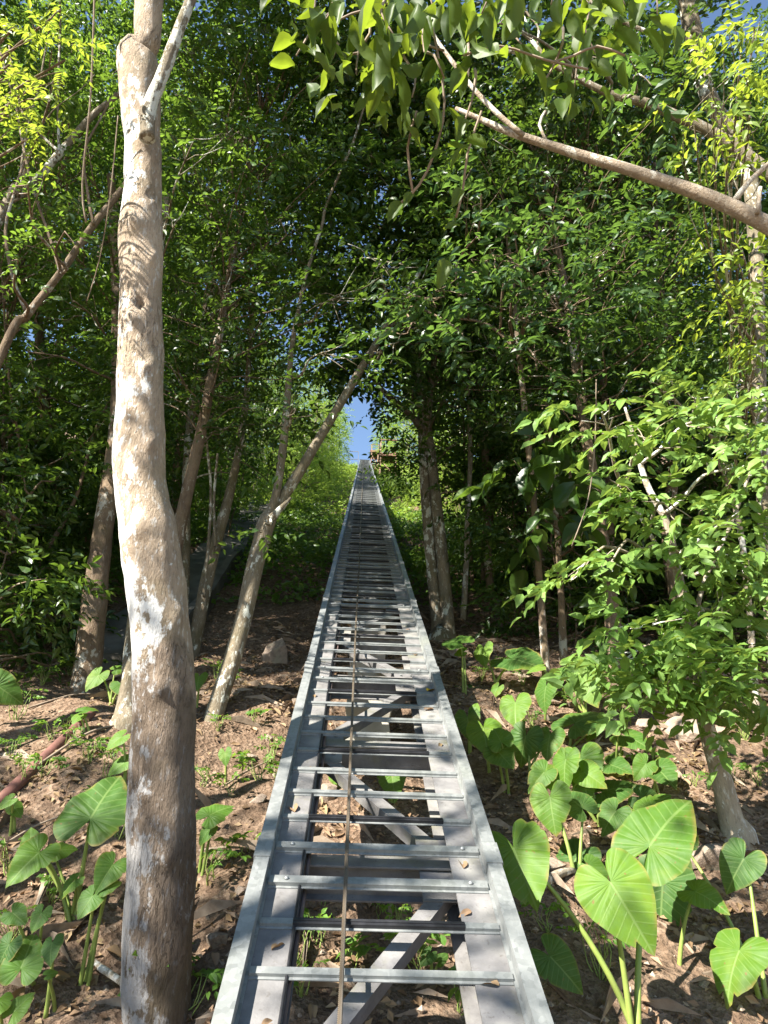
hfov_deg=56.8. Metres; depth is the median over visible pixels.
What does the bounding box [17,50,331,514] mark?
forest tree
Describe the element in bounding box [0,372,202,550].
forest bush
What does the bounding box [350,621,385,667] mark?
concrete pier
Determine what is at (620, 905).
elephant ear plant
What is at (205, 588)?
leaning forest tree
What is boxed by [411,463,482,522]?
sunny shrub
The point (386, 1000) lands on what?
leaf litter
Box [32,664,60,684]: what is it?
weed seedling
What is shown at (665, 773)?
elephant ear plant
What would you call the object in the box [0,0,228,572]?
forest tree
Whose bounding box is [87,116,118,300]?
vine
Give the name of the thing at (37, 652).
forest bush
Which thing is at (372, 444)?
hillside tree
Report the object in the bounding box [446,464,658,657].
forest bush
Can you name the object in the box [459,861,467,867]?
fallen leaf
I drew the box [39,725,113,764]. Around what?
fallen branch
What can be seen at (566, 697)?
weed seedling
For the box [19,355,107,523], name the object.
forest bush
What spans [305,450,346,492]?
sunny shrub
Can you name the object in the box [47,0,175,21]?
canopy tree
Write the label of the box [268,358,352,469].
hillside tree
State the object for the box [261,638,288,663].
rock
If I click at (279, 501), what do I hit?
leaning forest tree
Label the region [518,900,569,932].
weed seedling
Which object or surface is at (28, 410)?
forest bush
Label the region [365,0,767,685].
forest tree
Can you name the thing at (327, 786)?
rock
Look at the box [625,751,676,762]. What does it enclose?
weed seedling
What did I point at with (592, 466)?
vine
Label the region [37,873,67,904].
weed seedling
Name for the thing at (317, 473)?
sunny shrub
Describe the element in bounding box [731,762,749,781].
weed seedling
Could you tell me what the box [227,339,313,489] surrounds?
hillside tree
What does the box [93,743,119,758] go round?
weed seedling
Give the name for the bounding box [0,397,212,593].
forest bush
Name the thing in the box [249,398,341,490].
sunny shrub
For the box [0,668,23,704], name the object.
elephant ear plant
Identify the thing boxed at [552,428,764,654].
forest bush
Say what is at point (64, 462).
forest bush
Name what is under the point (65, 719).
weed seedling
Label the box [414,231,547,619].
forest tree
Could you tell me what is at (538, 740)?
elephant ear plant
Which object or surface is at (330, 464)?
sunny shrub
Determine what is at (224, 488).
forest tree
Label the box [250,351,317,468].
hillside tree
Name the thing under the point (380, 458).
timber platform
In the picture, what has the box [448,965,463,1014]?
weed seedling
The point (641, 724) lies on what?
rock
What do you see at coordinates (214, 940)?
rock
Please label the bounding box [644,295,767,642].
forest tree
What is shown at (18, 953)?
elephant ear plant
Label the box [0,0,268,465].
forest tree
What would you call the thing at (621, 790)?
elephant ear plant
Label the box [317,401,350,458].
hillside tree
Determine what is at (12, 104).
feathery tree
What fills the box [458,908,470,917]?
fallen leaf
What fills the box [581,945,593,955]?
rock
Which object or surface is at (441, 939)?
weed seedling
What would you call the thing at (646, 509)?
forest bush
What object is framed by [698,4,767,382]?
forest tree
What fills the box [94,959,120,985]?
fallen branch
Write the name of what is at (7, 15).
forest tree
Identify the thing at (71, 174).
forest tree
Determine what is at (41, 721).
weed seedling
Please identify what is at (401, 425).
hillside tree
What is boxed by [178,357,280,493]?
forest tree
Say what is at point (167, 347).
forest tree
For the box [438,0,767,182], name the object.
lichen branch tree
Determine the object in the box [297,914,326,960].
weed seedling
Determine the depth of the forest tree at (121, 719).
7.28 m
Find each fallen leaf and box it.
[261,1018,272,1023]
[271,942,283,949]
[288,804,297,811]
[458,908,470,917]
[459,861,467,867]
[472,980,498,985]
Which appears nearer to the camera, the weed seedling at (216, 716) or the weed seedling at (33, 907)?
the weed seedling at (33, 907)
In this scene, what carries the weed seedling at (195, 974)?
on the hillside
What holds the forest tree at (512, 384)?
on the hillside
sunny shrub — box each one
[235,447,316,518]
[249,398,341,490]
[258,421,338,502]
[285,445,339,501]
[285,452,339,513]
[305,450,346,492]
[310,446,346,486]
[320,442,350,481]
[388,463,451,522]
[400,427,457,488]
[402,437,473,509]
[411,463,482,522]
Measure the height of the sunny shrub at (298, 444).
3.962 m
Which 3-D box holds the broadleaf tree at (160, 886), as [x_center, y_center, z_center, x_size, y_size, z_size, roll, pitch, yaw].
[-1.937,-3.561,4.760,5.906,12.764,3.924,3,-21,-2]
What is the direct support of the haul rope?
on the inclined lift track
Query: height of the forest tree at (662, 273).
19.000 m
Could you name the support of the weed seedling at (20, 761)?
on the hillside
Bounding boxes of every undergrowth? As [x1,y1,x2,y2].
[1,492,763,628]
[98,450,637,519]
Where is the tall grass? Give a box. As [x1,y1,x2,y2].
[375,470,420,504]
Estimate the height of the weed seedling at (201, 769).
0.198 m
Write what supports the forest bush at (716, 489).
on the hillside
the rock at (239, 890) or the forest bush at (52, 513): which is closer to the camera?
the rock at (239, 890)
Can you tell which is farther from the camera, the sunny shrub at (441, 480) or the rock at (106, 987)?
the sunny shrub at (441, 480)
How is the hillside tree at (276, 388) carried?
on the hillside
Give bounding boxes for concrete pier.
[345,672,391,741]
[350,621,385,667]
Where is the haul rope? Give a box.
[337,461,363,1023]
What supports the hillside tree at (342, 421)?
on the hillside
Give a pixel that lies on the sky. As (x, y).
(361, 436)
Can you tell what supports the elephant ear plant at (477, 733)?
on the hillside
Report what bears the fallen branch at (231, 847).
on the hillside
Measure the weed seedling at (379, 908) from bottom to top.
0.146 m
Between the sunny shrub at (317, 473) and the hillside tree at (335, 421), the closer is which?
the sunny shrub at (317, 473)
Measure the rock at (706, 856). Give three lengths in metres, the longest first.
0.351 x 0.274 x 0.196 m
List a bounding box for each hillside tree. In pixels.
[202,322,275,458]
[218,345,313,498]
[227,316,283,446]
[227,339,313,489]
[238,347,313,474]
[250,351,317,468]
[266,382,348,487]
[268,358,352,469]
[278,381,353,458]
[289,384,347,472]
[298,395,347,476]
[302,402,351,472]
[307,398,349,451]
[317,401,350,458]
[324,416,352,465]
[331,429,350,466]
[370,416,417,472]
[371,410,412,464]
[371,421,416,468]
[374,402,418,469]
[378,387,454,473]
[394,360,483,497]
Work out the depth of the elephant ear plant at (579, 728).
6.79 m
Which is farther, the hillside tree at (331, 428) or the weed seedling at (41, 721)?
the hillside tree at (331, 428)
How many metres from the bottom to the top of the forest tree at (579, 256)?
17.637 m
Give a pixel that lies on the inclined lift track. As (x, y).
(295, 868)
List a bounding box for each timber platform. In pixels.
[370,444,381,469]
[378,439,401,473]
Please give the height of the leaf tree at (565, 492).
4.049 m
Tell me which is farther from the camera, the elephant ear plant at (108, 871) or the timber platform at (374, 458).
the timber platform at (374, 458)
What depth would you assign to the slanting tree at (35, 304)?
6.58 m
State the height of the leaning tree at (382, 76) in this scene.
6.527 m
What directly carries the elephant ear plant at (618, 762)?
on the hillside
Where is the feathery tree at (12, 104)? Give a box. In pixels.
[0,0,112,187]
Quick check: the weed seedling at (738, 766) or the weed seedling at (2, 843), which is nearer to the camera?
the weed seedling at (2, 843)
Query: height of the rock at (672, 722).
0.308 m
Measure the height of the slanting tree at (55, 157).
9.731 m
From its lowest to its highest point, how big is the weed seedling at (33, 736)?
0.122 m
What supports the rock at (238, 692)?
on the hillside
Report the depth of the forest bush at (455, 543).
17.10 m
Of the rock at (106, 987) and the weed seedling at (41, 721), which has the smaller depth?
the rock at (106, 987)
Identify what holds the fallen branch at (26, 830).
on the hillside
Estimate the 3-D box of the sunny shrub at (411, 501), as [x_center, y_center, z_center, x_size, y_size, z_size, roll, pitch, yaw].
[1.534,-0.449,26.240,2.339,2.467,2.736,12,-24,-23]
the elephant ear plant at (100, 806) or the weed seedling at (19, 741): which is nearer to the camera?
the elephant ear plant at (100, 806)
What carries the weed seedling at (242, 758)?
on the hillside
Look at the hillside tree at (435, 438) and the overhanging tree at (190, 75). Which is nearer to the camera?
the overhanging tree at (190, 75)
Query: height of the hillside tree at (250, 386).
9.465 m
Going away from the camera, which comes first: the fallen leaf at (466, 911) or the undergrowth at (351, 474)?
the fallen leaf at (466, 911)
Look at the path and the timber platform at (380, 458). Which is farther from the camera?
the timber platform at (380, 458)
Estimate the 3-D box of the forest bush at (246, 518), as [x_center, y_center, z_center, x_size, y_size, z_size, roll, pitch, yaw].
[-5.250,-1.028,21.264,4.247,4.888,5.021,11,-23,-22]
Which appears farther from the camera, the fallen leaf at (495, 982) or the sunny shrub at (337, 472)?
the sunny shrub at (337, 472)
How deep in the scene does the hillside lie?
5.21 m
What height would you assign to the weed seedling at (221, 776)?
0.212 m
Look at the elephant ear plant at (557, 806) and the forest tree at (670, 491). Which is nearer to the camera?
the elephant ear plant at (557, 806)
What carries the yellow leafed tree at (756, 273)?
on the hillside
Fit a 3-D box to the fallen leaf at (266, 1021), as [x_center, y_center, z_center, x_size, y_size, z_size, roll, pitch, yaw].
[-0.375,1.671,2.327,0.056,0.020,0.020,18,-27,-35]
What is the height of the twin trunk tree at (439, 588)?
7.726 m
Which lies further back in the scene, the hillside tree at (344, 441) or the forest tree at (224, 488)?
the hillside tree at (344, 441)
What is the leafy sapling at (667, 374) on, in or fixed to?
on the hillside
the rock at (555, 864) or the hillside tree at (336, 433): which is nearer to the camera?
the rock at (555, 864)
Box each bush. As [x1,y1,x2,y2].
[0,354,127,666]
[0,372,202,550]
[0,375,71,475]
[0,380,98,532]
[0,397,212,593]
[0,402,81,559]
[0,420,124,687]
[0,563,80,653]
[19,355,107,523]
[99,387,255,490]
[166,409,270,528]
[442,455,520,555]
[446,415,591,599]
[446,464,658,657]
[476,412,708,586]
[518,434,743,642]
[537,409,748,537]
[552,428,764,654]
[600,377,759,604]
[659,419,756,543]
[689,461,755,577]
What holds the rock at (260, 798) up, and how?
on the hillside
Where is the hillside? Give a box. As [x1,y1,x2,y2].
[0,433,767,1023]
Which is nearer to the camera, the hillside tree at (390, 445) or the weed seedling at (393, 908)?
the weed seedling at (393, 908)
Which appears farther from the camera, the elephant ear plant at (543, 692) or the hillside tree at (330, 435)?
the hillside tree at (330, 435)
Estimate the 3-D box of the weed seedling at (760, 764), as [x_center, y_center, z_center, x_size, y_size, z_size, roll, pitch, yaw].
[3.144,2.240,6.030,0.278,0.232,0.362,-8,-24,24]
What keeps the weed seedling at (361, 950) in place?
on the hillside
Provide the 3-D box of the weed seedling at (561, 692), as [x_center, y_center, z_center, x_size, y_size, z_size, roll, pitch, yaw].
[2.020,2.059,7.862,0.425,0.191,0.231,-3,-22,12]
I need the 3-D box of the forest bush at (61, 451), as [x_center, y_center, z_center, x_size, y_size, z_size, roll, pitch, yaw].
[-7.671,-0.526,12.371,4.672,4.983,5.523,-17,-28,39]
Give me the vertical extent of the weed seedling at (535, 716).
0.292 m
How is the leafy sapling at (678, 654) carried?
on the hillside
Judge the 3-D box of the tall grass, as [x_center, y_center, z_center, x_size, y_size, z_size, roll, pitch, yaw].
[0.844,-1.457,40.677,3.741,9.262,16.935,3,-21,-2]
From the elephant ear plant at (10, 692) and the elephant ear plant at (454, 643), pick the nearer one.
the elephant ear plant at (10, 692)
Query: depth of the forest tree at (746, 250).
11.68 m
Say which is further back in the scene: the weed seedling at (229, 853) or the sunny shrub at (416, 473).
the sunny shrub at (416, 473)
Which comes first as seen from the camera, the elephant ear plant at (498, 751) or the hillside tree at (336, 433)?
the elephant ear plant at (498, 751)
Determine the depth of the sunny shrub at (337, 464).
46.30 m
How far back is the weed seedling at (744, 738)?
6.82 m
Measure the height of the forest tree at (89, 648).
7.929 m
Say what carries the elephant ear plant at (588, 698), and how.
on the hillside
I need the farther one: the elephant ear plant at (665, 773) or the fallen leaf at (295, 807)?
the elephant ear plant at (665, 773)
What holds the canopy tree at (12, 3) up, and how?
on the hillside
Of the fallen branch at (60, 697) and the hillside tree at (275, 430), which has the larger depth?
the hillside tree at (275, 430)
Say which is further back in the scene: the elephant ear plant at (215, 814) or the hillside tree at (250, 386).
the hillside tree at (250, 386)
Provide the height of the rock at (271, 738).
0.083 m
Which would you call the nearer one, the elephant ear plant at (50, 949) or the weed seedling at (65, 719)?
the elephant ear plant at (50, 949)
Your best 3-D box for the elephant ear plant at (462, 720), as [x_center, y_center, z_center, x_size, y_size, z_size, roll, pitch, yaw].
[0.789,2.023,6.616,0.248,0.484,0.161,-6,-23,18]
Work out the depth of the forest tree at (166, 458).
18.60 m
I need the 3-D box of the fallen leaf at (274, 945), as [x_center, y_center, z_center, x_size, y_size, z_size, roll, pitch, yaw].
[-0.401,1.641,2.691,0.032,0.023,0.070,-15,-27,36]
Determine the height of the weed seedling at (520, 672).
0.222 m
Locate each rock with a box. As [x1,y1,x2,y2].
[103,985,109,990]
[205,932,227,948]
[232,690,240,695]
[234,886,246,896]
[244,754,257,759]
[249,794,266,803]
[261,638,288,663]
[265,734,273,740]
[319,783,336,801]
[549,857,565,871]
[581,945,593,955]
[636,719,657,730]
[643,1007,652,1015]
[661,716,726,742]
[691,843,721,870]
[699,980,709,987]
[709,927,717,932]
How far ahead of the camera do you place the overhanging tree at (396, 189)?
11.15 m
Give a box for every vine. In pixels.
[81,0,94,222]
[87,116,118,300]
[571,380,596,545]
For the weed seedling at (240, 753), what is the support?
on the hillside
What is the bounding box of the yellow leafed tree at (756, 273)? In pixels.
[622,0,767,660]
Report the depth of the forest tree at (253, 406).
24.06 m
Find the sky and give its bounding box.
[0,0,767,464]
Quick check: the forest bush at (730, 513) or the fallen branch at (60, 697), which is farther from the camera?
the forest bush at (730, 513)
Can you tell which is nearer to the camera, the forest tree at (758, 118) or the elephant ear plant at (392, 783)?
the elephant ear plant at (392, 783)
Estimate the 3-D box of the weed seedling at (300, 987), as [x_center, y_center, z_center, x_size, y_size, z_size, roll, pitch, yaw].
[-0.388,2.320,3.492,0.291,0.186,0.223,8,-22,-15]
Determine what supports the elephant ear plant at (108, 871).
on the hillside
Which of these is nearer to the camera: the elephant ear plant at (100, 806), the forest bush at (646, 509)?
the elephant ear plant at (100, 806)
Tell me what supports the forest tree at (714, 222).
on the hillside
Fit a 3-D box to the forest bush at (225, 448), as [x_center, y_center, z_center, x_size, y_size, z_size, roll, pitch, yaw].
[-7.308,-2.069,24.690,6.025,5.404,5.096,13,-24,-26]
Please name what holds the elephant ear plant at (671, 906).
on the hillside
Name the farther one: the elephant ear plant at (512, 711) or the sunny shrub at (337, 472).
the sunny shrub at (337, 472)
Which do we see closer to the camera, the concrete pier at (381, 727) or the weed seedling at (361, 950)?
the weed seedling at (361, 950)
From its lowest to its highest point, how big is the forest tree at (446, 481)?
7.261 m
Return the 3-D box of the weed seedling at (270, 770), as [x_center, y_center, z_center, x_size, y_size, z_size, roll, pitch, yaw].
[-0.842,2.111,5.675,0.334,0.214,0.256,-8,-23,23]
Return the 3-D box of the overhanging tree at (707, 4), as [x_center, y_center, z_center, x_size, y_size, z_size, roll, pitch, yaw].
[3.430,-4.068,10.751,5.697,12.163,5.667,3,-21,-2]
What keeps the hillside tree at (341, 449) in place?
on the hillside
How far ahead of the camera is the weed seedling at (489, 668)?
8.35 m
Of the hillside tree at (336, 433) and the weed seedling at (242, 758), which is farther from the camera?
the hillside tree at (336, 433)
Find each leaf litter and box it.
[0,586,767,1023]
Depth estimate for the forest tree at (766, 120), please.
28.91 m
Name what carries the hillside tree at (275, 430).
on the hillside
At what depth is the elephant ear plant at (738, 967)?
3.69 m
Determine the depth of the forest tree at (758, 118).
14.56 m
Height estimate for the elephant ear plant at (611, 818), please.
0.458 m
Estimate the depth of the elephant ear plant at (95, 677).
6.95 m
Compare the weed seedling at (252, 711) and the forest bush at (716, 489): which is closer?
the weed seedling at (252, 711)
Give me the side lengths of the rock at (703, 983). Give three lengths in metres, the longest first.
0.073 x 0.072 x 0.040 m
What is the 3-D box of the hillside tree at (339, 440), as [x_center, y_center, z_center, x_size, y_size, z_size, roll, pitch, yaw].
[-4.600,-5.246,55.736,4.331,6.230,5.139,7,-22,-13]
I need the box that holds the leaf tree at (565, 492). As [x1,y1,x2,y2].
[450,397,636,667]
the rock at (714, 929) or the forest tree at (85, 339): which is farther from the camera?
the forest tree at (85, 339)
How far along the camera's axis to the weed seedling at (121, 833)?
4.79 m
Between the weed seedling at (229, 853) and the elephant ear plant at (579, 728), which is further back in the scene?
the elephant ear plant at (579, 728)
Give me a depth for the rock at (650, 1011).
3.50 m
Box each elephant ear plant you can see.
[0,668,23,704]
[0,793,23,835]
[0,902,52,985]
[0,992,34,1023]
[5,776,126,921]
[41,933,63,1018]
[71,706,97,731]
[77,851,126,985]
[85,665,121,704]
[106,729,130,785]
[195,672,207,707]
[196,804,234,875]
[218,746,231,782]
[328,776,339,786]
[377,775,408,802]
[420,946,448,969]
[441,635,474,693]
[454,641,545,696]
[454,703,479,753]
[466,718,501,772]
[483,728,514,793]
[491,799,696,1023]
[499,692,531,726]
[511,721,565,777]
[526,656,603,712]
[528,747,606,793]
[529,780,608,879]
[530,933,582,994]
[534,676,557,722]
[545,742,657,826]
[551,712,603,747]
[598,794,670,836]
[603,721,651,774]
[632,753,677,793]
[638,854,696,925]
[676,879,729,965]
[691,834,767,1008]
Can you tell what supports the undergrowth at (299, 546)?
on the hillside
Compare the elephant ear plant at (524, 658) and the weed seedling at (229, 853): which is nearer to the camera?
the weed seedling at (229, 853)
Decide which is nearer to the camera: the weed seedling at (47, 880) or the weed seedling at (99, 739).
the weed seedling at (47, 880)
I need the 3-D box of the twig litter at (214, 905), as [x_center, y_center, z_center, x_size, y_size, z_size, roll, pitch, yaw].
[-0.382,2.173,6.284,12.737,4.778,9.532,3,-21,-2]
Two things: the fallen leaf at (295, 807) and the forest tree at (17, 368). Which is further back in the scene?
the forest tree at (17, 368)
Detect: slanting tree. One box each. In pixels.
[0,0,119,229]
[0,46,123,368]
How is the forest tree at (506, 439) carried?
on the hillside
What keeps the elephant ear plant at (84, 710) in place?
on the hillside
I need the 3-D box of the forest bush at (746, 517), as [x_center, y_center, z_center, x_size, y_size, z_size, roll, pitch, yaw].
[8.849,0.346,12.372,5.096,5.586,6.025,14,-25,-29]
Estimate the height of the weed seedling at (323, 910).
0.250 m
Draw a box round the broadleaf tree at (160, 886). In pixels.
[112,0,196,1023]
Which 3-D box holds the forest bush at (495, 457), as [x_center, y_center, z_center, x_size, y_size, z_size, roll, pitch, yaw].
[3.104,0.195,13.972,3.822,4.454,4.519,11,-23,-21]
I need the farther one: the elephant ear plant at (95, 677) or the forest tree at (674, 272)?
the forest tree at (674, 272)
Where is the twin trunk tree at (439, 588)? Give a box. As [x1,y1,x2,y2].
[324,257,530,641]
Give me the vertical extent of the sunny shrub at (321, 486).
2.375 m
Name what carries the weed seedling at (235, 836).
on the hillside
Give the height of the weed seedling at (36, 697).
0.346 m
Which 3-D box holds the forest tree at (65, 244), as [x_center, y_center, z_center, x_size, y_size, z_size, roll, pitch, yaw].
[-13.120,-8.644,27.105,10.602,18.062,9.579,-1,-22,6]
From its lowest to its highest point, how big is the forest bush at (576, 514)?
4.916 m
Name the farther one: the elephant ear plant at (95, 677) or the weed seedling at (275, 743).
the elephant ear plant at (95, 677)
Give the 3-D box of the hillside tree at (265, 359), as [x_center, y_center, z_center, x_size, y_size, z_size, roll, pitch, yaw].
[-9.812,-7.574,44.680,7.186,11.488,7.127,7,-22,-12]
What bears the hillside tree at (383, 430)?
on the hillside
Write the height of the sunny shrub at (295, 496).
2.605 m
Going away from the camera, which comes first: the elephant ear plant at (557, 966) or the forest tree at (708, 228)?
the elephant ear plant at (557, 966)
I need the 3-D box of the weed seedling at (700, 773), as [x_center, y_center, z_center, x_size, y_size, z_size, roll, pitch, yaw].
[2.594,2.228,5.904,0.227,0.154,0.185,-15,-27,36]
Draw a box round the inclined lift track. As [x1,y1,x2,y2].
[211,459,553,1023]
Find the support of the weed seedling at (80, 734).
on the hillside
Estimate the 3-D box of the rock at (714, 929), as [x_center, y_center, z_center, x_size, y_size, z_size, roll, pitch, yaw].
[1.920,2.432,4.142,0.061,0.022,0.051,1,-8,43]
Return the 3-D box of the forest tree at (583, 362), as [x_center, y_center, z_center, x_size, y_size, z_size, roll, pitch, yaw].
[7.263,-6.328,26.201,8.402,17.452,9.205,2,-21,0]
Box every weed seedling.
[0,736,29,756]
[0,836,21,875]
[0,904,50,940]
[9,689,48,720]
[9,753,42,779]
[18,682,35,695]
[18,733,37,741]
[26,753,69,776]
[31,718,70,739]
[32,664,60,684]
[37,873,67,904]
[53,725,85,749]
[58,714,86,726]
[69,736,111,763]
[87,747,128,777]
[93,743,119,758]
[114,824,125,839]
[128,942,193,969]
[188,968,224,1019]
[191,956,200,977]
[195,764,211,786]
[199,843,250,885]
[200,658,222,680]
[208,714,230,730]
[211,771,249,796]
[213,831,260,855]
[231,750,250,763]
[233,753,279,779]
[245,708,271,721]
[253,734,285,766]
[264,763,278,779]
[294,959,329,997]
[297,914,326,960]
[304,908,346,947]
[336,933,378,967]
[371,903,387,918]
[375,932,449,969]
[382,903,412,935]
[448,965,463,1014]
[472,665,490,680]
[511,669,533,684]
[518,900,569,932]
[522,708,545,729]
[553,689,573,701]
[556,913,629,981]
[562,693,583,712]
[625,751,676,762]
[682,770,708,786]
[731,720,749,740]
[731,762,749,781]
[736,761,767,785]
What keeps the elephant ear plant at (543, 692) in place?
on the hillside
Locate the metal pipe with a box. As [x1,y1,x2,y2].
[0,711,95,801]
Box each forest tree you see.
[0,0,215,476]
[0,0,228,413]
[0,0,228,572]
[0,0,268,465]
[0,5,53,241]
[0,50,108,399]
[0,106,120,362]
[0,121,123,693]
[0,184,185,641]
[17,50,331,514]
[37,0,418,554]
[45,74,260,374]
[64,279,244,484]
[66,363,220,534]
[82,216,239,380]
[100,81,269,732]
[162,139,340,658]
[169,375,290,537]
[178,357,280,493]
[193,364,295,508]
[203,108,482,721]
[326,140,686,685]
[357,266,600,587]
[364,172,626,570]
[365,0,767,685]
[384,76,688,618]
[393,160,586,529]
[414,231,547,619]
[464,0,767,602]
[475,12,767,627]
[477,80,729,416]
[502,130,766,543]
[515,185,691,464]
[536,162,708,471]
[613,58,767,525]
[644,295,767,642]
[646,136,767,358]
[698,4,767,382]
[716,144,767,263]
[718,59,767,330]
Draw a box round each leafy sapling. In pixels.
[502,387,767,849]
[570,339,767,725]
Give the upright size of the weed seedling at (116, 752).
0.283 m
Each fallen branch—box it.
[0,816,57,846]
[28,693,95,708]
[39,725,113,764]
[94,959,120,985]
[199,846,254,851]
[221,759,272,787]
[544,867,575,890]
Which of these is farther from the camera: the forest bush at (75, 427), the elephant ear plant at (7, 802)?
the forest bush at (75, 427)
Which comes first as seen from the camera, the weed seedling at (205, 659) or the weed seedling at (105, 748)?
the weed seedling at (105, 748)
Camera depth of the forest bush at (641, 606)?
11.38 m
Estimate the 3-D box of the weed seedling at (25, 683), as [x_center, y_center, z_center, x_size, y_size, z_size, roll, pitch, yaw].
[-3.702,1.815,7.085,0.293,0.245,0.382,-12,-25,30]
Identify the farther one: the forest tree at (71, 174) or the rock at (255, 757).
the forest tree at (71, 174)
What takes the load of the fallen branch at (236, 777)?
on the hillside
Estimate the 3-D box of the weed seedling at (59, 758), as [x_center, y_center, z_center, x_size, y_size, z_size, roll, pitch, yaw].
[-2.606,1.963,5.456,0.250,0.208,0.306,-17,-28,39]
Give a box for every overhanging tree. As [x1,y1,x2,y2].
[92,0,378,604]
[219,0,577,597]
[441,0,760,545]
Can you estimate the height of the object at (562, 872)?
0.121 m
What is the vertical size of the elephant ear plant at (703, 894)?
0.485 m
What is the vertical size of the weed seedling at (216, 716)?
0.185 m
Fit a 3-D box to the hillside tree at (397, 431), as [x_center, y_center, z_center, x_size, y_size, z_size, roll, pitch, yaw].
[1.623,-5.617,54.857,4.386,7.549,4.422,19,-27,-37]
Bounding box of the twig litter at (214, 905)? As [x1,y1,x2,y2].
[0,605,767,1023]
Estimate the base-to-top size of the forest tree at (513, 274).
7.098 m
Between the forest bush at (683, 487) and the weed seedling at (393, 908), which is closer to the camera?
the weed seedling at (393, 908)
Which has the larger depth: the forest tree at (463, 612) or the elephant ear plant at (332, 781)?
the forest tree at (463, 612)
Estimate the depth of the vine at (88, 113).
5.21 m
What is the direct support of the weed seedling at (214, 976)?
on the hillside
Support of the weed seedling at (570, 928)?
on the hillside
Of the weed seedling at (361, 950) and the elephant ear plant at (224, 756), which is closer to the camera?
the weed seedling at (361, 950)
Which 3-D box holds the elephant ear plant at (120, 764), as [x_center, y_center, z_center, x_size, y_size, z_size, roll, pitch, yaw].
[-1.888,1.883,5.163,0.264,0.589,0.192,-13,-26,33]
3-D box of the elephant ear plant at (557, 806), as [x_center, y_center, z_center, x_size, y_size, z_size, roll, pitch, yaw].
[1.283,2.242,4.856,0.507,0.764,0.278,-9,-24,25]
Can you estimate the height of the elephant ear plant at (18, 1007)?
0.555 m
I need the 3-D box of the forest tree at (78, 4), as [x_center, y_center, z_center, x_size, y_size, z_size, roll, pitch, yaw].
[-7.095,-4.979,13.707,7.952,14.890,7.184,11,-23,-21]
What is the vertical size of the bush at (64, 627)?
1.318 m
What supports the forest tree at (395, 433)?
on the hillside
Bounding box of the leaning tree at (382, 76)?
[260,0,767,289]
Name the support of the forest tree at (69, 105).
on the hillside
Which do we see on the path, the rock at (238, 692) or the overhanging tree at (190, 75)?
the overhanging tree at (190, 75)
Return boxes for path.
[102,499,269,671]
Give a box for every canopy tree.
[0,0,62,89]
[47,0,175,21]
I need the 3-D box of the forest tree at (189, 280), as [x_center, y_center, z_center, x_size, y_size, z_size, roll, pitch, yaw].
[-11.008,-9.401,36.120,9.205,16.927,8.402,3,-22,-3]
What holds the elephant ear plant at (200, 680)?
on the hillside
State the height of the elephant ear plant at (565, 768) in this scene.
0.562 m
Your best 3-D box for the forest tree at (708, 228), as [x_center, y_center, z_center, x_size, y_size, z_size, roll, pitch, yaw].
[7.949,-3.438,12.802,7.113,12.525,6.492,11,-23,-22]
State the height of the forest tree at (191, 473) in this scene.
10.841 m

